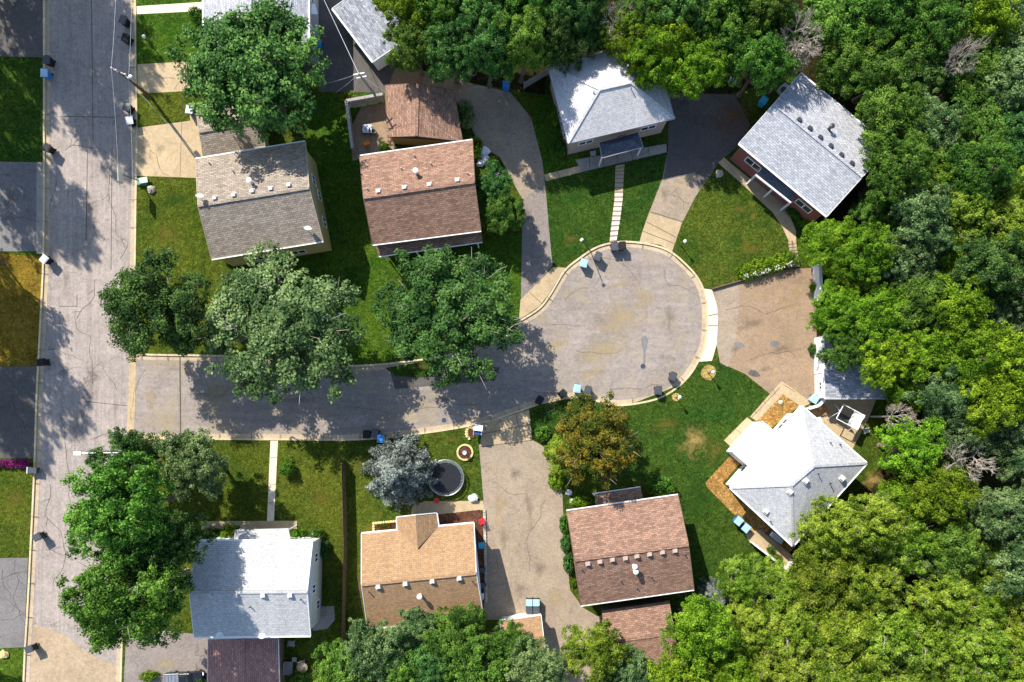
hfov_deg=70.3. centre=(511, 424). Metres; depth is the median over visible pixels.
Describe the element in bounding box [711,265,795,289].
retaining wall
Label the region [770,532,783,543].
barbecue grill
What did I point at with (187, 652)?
driveway
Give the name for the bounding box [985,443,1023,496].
leafy tree
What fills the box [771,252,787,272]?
hedge
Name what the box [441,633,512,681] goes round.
leafy tree
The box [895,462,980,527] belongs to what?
leafy tree
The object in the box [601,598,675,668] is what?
garage
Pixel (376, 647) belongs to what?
leafy tree
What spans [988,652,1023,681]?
leafy tree
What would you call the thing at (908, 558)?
leafy tree
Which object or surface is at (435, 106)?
garage
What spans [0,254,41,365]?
lawn
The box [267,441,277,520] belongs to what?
walk
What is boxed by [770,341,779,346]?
tar patch
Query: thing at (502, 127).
driveway
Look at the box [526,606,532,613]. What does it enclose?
wheelie bin
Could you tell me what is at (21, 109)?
lawn
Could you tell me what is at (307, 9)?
house
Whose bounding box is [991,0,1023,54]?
leafy tree
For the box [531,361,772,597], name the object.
lawn
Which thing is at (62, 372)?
tar patch
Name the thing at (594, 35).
leafy tree
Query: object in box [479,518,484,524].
garden chair
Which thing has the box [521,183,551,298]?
driveway
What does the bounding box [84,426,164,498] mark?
leafy tree
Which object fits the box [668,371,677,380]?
wheelie bin
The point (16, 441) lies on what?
driveway
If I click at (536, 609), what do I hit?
wheelie bin
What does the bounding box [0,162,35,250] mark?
driveway
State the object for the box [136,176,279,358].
lawn
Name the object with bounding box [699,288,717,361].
driveway apron
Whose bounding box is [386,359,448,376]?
grass strip
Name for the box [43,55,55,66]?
wheelie bin
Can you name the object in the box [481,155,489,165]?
boulder
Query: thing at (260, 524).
walk
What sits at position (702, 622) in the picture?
leafy tree
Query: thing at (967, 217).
leafy tree
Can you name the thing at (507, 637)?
leafy tree
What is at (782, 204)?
patio
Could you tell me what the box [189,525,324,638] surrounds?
house
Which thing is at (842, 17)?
leafy tree
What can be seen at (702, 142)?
driveway
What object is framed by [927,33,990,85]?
bare tree
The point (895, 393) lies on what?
leafy tree
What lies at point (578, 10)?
leafy tree
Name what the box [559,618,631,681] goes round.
leafy tree
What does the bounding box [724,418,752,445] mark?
walk
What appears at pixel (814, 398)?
wheelie bin
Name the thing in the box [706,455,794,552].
mulch bed
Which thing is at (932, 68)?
leafy tree
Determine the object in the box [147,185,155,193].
boulder
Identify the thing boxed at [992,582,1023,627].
leafy tree
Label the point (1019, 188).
leafy tree
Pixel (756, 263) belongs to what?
hedge
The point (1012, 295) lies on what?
leafy tree
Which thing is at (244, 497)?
lawn
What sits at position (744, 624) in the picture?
leafy tree
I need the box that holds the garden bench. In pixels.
[282,661,292,675]
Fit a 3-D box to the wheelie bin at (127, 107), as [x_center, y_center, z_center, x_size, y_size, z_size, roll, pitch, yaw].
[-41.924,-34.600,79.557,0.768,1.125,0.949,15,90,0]
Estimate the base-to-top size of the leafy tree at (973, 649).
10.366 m
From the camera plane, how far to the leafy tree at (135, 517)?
65.47 m
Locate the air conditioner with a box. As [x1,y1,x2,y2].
[777,82,787,95]
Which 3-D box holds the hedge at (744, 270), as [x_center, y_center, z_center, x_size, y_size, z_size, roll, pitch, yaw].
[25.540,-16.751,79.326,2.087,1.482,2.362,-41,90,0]
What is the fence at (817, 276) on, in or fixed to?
on the driveway at (757, 332)
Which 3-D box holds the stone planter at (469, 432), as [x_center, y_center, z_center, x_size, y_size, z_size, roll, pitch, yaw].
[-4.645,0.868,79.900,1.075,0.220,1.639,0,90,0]
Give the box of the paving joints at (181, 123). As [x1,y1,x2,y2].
[180,61,183,164]
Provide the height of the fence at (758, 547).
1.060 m
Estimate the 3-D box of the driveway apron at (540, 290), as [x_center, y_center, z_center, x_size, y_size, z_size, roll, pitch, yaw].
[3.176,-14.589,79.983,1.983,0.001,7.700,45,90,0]
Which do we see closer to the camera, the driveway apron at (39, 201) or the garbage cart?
the garbage cart
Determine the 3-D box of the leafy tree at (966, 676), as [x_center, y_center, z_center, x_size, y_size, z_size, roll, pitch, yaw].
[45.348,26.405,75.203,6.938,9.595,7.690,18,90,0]
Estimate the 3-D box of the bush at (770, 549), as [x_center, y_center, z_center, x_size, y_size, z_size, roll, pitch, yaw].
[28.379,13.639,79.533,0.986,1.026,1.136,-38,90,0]
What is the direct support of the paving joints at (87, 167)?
on the road at (83, 256)
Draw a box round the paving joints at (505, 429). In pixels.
[480,416,531,446]
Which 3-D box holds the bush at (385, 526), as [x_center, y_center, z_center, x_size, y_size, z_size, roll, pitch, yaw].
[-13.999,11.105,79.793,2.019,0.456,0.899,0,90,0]
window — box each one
[291,249,306,254]
[311,173,316,186]
[312,583,315,594]
[314,552,317,562]
[316,599,319,609]
[317,189,321,201]
[322,216,326,228]
[578,139,593,145]
[640,124,656,130]
[744,156,761,171]
[777,419,787,428]
[794,198,812,213]
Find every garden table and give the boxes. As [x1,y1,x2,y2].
[296,662,307,672]
[363,124,371,133]
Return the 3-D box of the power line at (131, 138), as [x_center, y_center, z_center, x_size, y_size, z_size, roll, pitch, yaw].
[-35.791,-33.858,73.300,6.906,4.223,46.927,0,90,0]
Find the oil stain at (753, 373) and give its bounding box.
[748,370,759,376]
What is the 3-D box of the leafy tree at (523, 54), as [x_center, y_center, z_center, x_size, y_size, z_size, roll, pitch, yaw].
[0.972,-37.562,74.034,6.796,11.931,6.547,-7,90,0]
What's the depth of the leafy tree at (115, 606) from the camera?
65.44 m
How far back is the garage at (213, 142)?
76.79 m
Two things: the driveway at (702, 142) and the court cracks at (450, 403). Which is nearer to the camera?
the driveway at (702, 142)
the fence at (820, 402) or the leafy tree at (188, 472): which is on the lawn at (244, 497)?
the leafy tree at (188, 472)
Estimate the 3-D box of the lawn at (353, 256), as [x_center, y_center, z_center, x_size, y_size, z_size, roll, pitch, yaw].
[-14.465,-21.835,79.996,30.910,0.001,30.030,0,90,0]
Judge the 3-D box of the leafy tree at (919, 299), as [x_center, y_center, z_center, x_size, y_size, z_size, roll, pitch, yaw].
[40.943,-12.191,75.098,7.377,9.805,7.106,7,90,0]
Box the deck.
[809,403,830,416]
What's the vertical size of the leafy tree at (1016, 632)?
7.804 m
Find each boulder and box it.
[0,649,8,658]
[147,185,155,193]
[468,494,477,501]
[476,159,483,166]
[478,146,490,157]
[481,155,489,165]
[565,489,571,494]
[716,170,723,177]
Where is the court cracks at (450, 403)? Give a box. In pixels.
[130,257,696,420]
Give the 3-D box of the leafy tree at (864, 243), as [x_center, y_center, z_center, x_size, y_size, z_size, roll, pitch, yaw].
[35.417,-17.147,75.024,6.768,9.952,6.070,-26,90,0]
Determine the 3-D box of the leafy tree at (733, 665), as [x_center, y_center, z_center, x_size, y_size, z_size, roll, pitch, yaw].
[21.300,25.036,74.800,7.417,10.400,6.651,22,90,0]
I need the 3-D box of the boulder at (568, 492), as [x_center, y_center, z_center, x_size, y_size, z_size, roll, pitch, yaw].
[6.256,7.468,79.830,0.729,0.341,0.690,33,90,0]
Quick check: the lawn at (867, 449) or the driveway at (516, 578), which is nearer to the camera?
the driveway at (516, 578)
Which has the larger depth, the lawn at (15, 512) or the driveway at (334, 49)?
the lawn at (15, 512)
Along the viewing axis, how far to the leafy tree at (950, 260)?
73.51 m
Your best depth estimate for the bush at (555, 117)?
79.12 m
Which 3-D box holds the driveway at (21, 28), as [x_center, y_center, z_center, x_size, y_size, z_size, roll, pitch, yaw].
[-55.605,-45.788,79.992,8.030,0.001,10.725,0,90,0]
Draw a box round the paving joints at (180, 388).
[179,356,180,434]
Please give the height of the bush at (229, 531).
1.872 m
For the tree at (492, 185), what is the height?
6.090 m
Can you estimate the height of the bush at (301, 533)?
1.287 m
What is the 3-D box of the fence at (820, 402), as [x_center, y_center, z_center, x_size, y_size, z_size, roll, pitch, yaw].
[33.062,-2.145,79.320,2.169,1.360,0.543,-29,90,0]
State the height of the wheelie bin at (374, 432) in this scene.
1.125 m
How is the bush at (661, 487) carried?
on the ground block at (748, 100)
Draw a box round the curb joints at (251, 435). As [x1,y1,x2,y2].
[29,67,703,647]
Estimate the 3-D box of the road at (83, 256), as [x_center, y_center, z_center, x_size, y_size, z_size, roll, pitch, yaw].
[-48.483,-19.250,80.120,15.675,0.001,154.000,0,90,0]
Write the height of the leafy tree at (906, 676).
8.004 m
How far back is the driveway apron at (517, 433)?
79.99 m
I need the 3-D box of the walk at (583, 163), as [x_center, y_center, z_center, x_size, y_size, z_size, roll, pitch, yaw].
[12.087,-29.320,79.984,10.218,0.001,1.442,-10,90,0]
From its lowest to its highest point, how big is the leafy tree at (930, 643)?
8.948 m
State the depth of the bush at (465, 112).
78.36 m
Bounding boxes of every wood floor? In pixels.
[402,0,614,94]
[667,0,1023,681]
[816,280,893,399]
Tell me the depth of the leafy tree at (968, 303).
70.33 m
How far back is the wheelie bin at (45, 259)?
78.91 m
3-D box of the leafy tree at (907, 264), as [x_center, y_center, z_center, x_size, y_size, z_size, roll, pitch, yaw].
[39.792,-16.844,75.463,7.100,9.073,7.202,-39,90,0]
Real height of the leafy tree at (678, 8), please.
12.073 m
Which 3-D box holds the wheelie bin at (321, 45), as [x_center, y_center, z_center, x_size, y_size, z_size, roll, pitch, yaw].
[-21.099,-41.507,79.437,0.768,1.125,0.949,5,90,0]
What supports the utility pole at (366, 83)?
on the lawn at (353, 256)
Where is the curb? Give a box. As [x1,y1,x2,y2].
[22,0,708,681]
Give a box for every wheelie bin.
[24,642,38,653]
[32,531,47,541]
[36,358,50,365]
[39,254,54,264]
[40,68,52,79]
[42,143,56,154]
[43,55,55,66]
[118,15,131,27]
[121,33,133,45]
[122,102,134,113]
[125,115,136,126]
[185,104,195,115]
[316,38,323,49]
[363,430,371,437]
[371,428,379,437]
[377,434,385,442]
[502,80,509,91]
[526,597,532,606]
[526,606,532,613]
[533,597,539,606]
[533,606,539,613]
[535,395,543,405]
[557,389,567,398]
[573,384,580,392]
[580,258,587,267]
[583,385,591,394]
[593,251,602,261]
[610,242,617,250]
[618,241,625,250]
[654,386,661,394]
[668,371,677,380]
[733,515,743,525]
[740,522,751,532]
[757,95,768,107]
[808,394,819,403]
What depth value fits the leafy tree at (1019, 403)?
74.16 m
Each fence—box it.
[341,462,346,645]
[345,93,384,154]
[524,51,601,88]
[750,541,793,569]
[806,399,825,409]
[812,264,822,301]
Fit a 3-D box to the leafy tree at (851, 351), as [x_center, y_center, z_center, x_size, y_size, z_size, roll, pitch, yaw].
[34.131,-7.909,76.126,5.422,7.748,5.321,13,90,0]
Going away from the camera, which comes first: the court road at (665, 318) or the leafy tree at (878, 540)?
the leafy tree at (878, 540)
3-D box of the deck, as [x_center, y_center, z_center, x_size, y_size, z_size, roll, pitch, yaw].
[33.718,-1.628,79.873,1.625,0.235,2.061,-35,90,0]
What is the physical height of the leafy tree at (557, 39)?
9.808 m
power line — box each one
[111,0,195,271]
[324,0,456,139]
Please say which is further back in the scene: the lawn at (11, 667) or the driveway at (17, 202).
the lawn at (11, 667)
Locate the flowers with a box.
[0,459,28,468]
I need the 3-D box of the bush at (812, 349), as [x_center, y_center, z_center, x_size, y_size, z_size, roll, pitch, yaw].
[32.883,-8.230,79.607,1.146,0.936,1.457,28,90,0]
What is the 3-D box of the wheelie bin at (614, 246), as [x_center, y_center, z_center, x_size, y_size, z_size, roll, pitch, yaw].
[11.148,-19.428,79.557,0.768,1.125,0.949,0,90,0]
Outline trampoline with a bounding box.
[427,459,463,495]
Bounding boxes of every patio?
[312,606,334,630]
[351,103,394,160]
[411,501,483,514]
[750,178,787,209]
[820,400,875,448]
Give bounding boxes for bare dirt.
[716,109,743,121]
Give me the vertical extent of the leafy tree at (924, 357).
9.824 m
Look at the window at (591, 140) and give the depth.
77.45 m
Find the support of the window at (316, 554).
in the house at (258, 583)
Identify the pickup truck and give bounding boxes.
[164,669,204,681]
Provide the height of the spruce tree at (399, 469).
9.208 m
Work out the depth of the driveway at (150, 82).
79.99 m
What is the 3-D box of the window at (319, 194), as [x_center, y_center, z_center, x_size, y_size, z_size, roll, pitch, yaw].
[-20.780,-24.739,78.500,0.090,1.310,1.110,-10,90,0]
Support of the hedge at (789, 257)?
on the lawn at (730, 224)
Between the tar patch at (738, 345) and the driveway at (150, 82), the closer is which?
the tar patch at (738, 345)
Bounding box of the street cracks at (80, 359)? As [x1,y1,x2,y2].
[42,139,127,583]
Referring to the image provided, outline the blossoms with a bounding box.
[743,261,794,277]
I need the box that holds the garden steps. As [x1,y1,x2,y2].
[788,241,798,266]
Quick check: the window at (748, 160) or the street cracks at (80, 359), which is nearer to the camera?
the window at (748, 160)
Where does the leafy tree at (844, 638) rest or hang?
on the wood floor at (988, 477)
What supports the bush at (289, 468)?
on the lawn at (310, 493)
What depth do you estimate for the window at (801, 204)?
77.37 m
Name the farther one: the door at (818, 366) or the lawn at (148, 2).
the lawn at (148, 2)
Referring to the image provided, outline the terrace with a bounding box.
[744,530,792,566]
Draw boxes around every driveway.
[0,0,42,56]
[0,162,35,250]
[0,366,36,457]
[0,558,27,647]
[124,631,207,681]
[137,62,206,93]
[137,121,202,177]
[303,0,401,92]
[389,68,475,93]
[455,85,544,198]
[479,440,605,681]
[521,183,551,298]
[649,148,735,222]
[663,92,749,189]
[712,283,739,366]
[720,268,816,398]
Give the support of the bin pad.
on the ground block at (748, 100)
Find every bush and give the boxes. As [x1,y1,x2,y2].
[139,669,160,681]
[188,6,201,25]
[201,525,220,538]
[219,522,239,537]
[277,461,297,475]
[281,454,294,463]
[289,669,310,681]
[291,527,308,537]
[308,527,327,540]
[320,539,331,559]
[333,90,359,100]
[376,523,391,529]
[379,141,388,151]
[457,99,475,129]
[467,136,483,160]
[486,156,498,168]
[534,426,550,441]
[548,473,564,491]
[550,104,558,126]
[553,138,566,156]
[559,513,568,534]
[560,533,571,554]
[563,552,573,574]
[569,495,593,506]
[569,578,576,587]
[644,473,676,496]
[766,544,775,553]
[772,554,782,561]
[784,207,801,218]
[797,218,816,226]
[808,343,816,355]
[809,281,815,292]
[817,218,826,223]
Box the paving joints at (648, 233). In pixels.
[530,212,682,302]
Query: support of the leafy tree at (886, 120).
on the ground block at (748, 100)
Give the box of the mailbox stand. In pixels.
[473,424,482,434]
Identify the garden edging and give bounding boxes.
[372,520,395,530]
[483,509,487,601]
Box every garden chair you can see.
[287,639,295,646]
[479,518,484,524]
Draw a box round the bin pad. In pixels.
[190,116,196,122]
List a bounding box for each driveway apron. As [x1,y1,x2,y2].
[36,162,42,253]
[480,410,531,445]
[519,267,564,317]
[640,213,681,250]
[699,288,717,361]
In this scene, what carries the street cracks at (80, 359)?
on the road at (83, 256)
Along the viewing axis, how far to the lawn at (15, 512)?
80.00 m
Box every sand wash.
[590,344,613,353]
[608,310,630,329]
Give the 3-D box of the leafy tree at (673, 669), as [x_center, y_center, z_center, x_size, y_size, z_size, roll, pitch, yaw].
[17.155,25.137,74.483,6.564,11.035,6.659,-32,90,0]
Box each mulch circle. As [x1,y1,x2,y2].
[672,393,678,400]
[701,365,715,380]
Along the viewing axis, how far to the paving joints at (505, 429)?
79.98 m
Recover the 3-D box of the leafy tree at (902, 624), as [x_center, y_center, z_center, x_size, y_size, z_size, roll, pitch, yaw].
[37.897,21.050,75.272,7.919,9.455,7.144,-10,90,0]
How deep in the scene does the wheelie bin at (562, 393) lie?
78.99 m
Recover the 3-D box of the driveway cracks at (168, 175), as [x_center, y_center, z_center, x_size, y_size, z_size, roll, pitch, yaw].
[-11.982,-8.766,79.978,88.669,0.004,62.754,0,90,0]
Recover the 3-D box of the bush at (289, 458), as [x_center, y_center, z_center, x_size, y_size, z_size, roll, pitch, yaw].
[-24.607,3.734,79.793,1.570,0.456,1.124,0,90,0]
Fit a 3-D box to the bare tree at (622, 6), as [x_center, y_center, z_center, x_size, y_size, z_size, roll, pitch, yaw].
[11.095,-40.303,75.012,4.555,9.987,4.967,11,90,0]
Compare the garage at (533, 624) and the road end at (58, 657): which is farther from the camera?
the road end at (58, 657)
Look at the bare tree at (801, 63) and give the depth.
72.42 m
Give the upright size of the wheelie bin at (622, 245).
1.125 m
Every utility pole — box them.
[110,67,152,98]
[353,72,375,97]
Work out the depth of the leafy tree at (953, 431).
72.28 m
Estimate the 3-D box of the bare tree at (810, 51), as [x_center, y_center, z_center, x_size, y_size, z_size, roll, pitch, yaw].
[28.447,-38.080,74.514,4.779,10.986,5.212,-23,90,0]
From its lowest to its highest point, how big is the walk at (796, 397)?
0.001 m
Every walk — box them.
[136,2,201,13]
[201,521,296,529]
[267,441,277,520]
[544,166,581,180]
[576,144,666,171]
[718,158,795,240]
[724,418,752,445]
[750,381,810,420]
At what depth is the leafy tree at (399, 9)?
72.15 m
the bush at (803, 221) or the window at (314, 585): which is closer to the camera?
the window at (314, 585)
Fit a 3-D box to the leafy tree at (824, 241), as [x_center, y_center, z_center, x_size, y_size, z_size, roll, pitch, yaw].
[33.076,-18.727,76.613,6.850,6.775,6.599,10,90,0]
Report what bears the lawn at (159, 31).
on the ground block at (748, 100)
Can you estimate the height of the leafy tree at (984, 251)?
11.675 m
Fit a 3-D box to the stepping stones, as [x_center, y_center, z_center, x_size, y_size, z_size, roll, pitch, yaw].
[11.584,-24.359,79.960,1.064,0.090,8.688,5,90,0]
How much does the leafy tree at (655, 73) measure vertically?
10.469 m
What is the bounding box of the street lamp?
[73,442,151,454]
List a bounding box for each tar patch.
[58,369,67,375]
[734,342,743,347]
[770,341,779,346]
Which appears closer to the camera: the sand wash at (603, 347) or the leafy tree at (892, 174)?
the leafy tree at (892, 174)
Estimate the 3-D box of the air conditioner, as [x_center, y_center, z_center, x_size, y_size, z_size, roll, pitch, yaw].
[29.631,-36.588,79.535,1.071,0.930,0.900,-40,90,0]
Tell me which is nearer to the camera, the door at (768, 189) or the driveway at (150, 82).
the door at (768, 189)
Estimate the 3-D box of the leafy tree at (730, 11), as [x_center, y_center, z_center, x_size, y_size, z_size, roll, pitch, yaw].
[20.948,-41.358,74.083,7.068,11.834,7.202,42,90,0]
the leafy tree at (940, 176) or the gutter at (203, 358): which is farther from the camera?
the gutter at (203, 358)
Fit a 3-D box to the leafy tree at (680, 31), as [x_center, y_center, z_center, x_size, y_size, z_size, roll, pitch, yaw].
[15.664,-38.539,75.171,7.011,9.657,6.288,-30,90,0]
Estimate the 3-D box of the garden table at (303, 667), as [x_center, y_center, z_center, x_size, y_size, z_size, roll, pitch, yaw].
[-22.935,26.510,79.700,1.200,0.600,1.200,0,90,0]
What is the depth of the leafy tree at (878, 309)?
72.17 m
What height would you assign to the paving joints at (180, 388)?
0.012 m
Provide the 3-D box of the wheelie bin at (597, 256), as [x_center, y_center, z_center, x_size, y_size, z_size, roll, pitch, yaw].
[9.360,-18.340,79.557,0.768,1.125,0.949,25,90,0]
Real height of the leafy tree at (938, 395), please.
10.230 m
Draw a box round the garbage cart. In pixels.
[26,467,39,473]
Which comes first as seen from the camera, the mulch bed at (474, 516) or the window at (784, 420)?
the window at (784, 420)
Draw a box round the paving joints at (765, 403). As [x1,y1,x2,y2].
[737,386,794,433]
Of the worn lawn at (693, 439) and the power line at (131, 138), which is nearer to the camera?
the power line at (131, 138)
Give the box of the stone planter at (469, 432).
[465,425,474,439]
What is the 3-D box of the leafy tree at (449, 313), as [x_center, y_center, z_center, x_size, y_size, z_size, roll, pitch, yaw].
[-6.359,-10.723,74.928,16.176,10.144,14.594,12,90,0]
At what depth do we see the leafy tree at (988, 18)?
71.46 m
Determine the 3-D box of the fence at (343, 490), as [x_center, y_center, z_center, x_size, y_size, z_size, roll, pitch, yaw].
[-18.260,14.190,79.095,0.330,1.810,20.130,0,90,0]
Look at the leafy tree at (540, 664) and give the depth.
71.97 m
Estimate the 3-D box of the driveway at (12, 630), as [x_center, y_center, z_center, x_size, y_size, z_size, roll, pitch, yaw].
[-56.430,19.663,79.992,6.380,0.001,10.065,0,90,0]
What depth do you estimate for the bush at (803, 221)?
79.34 m
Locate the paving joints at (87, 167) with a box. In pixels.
[60,0,126,405]
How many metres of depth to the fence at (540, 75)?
79.14 m
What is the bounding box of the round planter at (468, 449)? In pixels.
[456,444,472,460]
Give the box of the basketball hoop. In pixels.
[117,166,147,185]
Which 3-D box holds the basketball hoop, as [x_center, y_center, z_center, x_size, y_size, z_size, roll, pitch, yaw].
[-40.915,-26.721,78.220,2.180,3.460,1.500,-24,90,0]
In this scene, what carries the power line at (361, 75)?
attached to the utility pole at (366, 83)
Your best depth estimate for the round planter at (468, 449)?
79.88 m
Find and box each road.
[29,0,131,681]
[134,247,701,434]
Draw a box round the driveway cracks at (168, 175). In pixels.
[0,65,801,625]
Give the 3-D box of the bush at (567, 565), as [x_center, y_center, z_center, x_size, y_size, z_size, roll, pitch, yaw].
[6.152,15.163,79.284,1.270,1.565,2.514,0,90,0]
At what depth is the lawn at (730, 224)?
80.00 m
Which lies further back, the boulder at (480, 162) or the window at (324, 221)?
the boulder at (480, 162)
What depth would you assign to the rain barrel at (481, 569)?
79.06 m
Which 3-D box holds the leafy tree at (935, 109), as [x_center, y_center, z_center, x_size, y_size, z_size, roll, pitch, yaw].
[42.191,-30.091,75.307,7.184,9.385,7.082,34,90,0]
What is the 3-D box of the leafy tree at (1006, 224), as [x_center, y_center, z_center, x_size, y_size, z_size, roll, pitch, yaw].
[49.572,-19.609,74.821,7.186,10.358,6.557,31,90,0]
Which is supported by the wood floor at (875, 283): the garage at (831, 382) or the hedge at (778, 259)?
the garage at (831, 382)
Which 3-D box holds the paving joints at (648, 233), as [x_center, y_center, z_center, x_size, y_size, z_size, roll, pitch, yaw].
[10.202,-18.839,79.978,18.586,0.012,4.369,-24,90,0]
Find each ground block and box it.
[0,56,42,678]
[122,0,894,681]
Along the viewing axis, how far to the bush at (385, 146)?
79.12 m
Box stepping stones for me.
[609,164,624,241]
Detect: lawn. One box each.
[0,57,42,161]
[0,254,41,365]
[0,468,32,556]
[0,647,23,681]
[126,441,269,634]
[136,0,201,5]
[136,11,203,63]
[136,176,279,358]
[137,91,189,126]
[271,93,520,362]
[278,441,344,681]
[346,428,482,641]
[523,95,579,173]
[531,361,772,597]
[545,165,615,265]
[617,152,666,241]
[672,163,788,289]
[688,435,701,447]
[728,157,804,233]
[853,420,894,483]
[869,476,879,482]
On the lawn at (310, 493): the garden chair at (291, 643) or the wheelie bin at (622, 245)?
the garden chair at (291, 643)
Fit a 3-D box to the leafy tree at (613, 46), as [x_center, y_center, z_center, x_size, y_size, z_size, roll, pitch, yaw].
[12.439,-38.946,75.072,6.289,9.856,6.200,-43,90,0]
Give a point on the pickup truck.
(183, 676)
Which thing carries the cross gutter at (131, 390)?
on the road at (83, 256)
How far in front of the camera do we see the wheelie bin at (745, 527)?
78.91 m
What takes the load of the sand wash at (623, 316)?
on the court road at (665, 318)
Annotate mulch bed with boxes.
[375,522,395,530]
[438,510,485,581]
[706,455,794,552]
[756,395,799,427]
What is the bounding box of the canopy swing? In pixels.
[827,404,864,430]
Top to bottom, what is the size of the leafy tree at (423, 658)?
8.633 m
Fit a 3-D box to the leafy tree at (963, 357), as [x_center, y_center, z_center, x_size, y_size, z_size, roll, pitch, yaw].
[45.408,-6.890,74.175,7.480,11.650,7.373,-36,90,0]
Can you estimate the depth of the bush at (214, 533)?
79.06 m
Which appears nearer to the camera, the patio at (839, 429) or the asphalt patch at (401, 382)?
the patio at (839, 429)
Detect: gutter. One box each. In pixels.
[25,0,705,681]
[127,356,135,431]
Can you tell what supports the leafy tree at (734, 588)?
on the lawn at (718, 409)
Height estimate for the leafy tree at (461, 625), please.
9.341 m
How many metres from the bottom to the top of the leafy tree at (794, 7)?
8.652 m
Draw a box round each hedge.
[734,262,754,280]
[748,258,767,278]
[758,255,776,274]
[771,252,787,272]
[780,249,798,267]
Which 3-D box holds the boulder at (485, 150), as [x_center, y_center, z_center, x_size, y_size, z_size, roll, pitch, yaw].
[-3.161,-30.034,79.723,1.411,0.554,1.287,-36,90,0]
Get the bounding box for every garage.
[196,106,268,155]
[207,637,284,681]
[331,0,404,70]
[385,83,462,145]
[500,613,543,647]
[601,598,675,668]
[814,336,886,398]
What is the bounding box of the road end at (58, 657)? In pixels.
[31,625,115,681]
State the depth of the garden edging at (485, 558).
79.79 m
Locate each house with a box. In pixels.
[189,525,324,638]
[195,140,331,265]
[202,0,318,63]
[359,139,482,260]
[361,512,482,628]
[547,49,674,165]
[566,486,693,606]
[726,405,866,546]
[730,72,874,222]
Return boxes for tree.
[55,544,190,655]
[60,449,178,568]
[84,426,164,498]
[97,241,210,362]
[110,502,216,602]
[152,427,228,503]
[162,0,331,143]
[196,240,367,405]
[309,637,372,681]
[338,617,414,681]
[360,431,442,511]
[364,645,427,681]
[370,243,525,389]
[371,0,435,37]
[381,12,436,76]
[397,605,442,648]
[403,641,454,681]
[416,0,482,29]
[420,7,477,84]
[420,601,497,671]
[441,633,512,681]
[453,9,515,88]
[459,0,528,43]
[476,159,513,209]
[481,190,525,234]
[488,617,532,677]
[493,3,552,83]
[502,0,557,40]
[504,634,570,681]
[529,9,588,77]
[539,0,607,43]
[542,433,580,479]
[550,389,639,490]
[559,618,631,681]
[568,0,611,59]
[596,3,658,74]
[601,1,647,41]
[604,641,655,681]
[613,0,664,35]
[624,23,683,92]
[640,13,704,71]
[646,640,722,681]
[649,0,712,36]
[657,28,728,100]
[659,593,743,674]
[691,645,760,681]
[692,0,754,46]
[696,576,730,608]
[701,7,764,87]
[716,552,771,611]
[720,596,779,660]
[732,0,794,38]
[732,23,800,97]
[746,645,813,681]
[755,598,827,665]
[756,554,809,616]
[760,1,818,52]
[768,41,814,93]
[774,7,824,67]
[782,549,861,618]
[787,493,870,564]
[796,215,856,276]
[797,643,857,681]
[803,0,885,55]
[804,603,880,677]
[806,279,866,339]
[814,22,884,100]
[815,326,870,372]
[826,550,909,617]
[829,263,879,298]
[832,221,905,283]
[837,492,909,561]
[838,282,917,348]
[840,26,930,103]
[841,652,909,681]
[844,326,919,389]
[847,177,910,242]
[853,76,930,159]
[855,601,926,666]
[856,0,936,48]
[858,133,935,206]
[869,225,948,289]
[870,403,918,432]
[873,415,946,479]
[873,475,933,535]
[880,371,928,415]
[880,516,944,575]
[884,271,949,335]
[884,653,948,681]
[888,178,958,253]
[891,0,974,59]
[892,36,968,99]
[894,311,959,383]
[895,92,970,162]
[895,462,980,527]
[896,563,977,632]
[897,610,962,679]
[901,363,981,426]
[905,146,964,200]
[914,227,967,291]
[915,412,989,466]
[916,517,989,583]
[921,273,998,347]
[925,657,998,681]
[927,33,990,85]
[928,178,998,254]
[928,315,1008,396]
[934,36,1012,109]
[935,440,997,482]
[936,127,1023,211]
[939,80,1008,158]
[940,0,1021,51]
[941,608,1012,681]
[945,228,1023,304]
[948,362,1023,437]
[949,567,1013,629]
[950,486,1002,543]
[961,532,1007,590]
[970,194,1023,254]
[972,44,1023,112]
[972,484,1023,551]
[973,403,1023,469]
[975,320,1023,396]
[977,97,1023,168]
[979,380,1023,425]
[980,532,1023,598]
[983,291,1023,345]
[984,621,1023,679]
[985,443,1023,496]
[986,240,1023,305]
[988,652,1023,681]
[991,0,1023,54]
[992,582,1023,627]
[1002,160,1023,210]
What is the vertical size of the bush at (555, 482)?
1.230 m
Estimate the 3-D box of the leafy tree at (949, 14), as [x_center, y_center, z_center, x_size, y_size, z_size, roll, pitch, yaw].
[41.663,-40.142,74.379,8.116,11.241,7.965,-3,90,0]
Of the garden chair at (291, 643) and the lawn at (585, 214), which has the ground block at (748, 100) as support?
the lawn at (585, 214)
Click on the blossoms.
(769, 269)
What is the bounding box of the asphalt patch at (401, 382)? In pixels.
[390,364,499,388]
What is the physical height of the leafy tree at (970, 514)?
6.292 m
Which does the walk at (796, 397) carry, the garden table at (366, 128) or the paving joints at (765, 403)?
the paving joints at (765, 403)
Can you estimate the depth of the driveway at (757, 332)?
79.99 m
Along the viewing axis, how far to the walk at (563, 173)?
79.99 m
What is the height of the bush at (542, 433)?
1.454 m
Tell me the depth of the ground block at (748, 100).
80.00 m
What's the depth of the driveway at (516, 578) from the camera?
79.99 m
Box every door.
[509,613,530,617]
[765,187,774,194]
[814,349,822,373]
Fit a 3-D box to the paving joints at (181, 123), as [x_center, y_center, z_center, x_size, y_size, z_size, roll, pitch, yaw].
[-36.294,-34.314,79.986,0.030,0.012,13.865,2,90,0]
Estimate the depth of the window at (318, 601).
78.44 m
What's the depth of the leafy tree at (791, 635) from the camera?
72.57 m

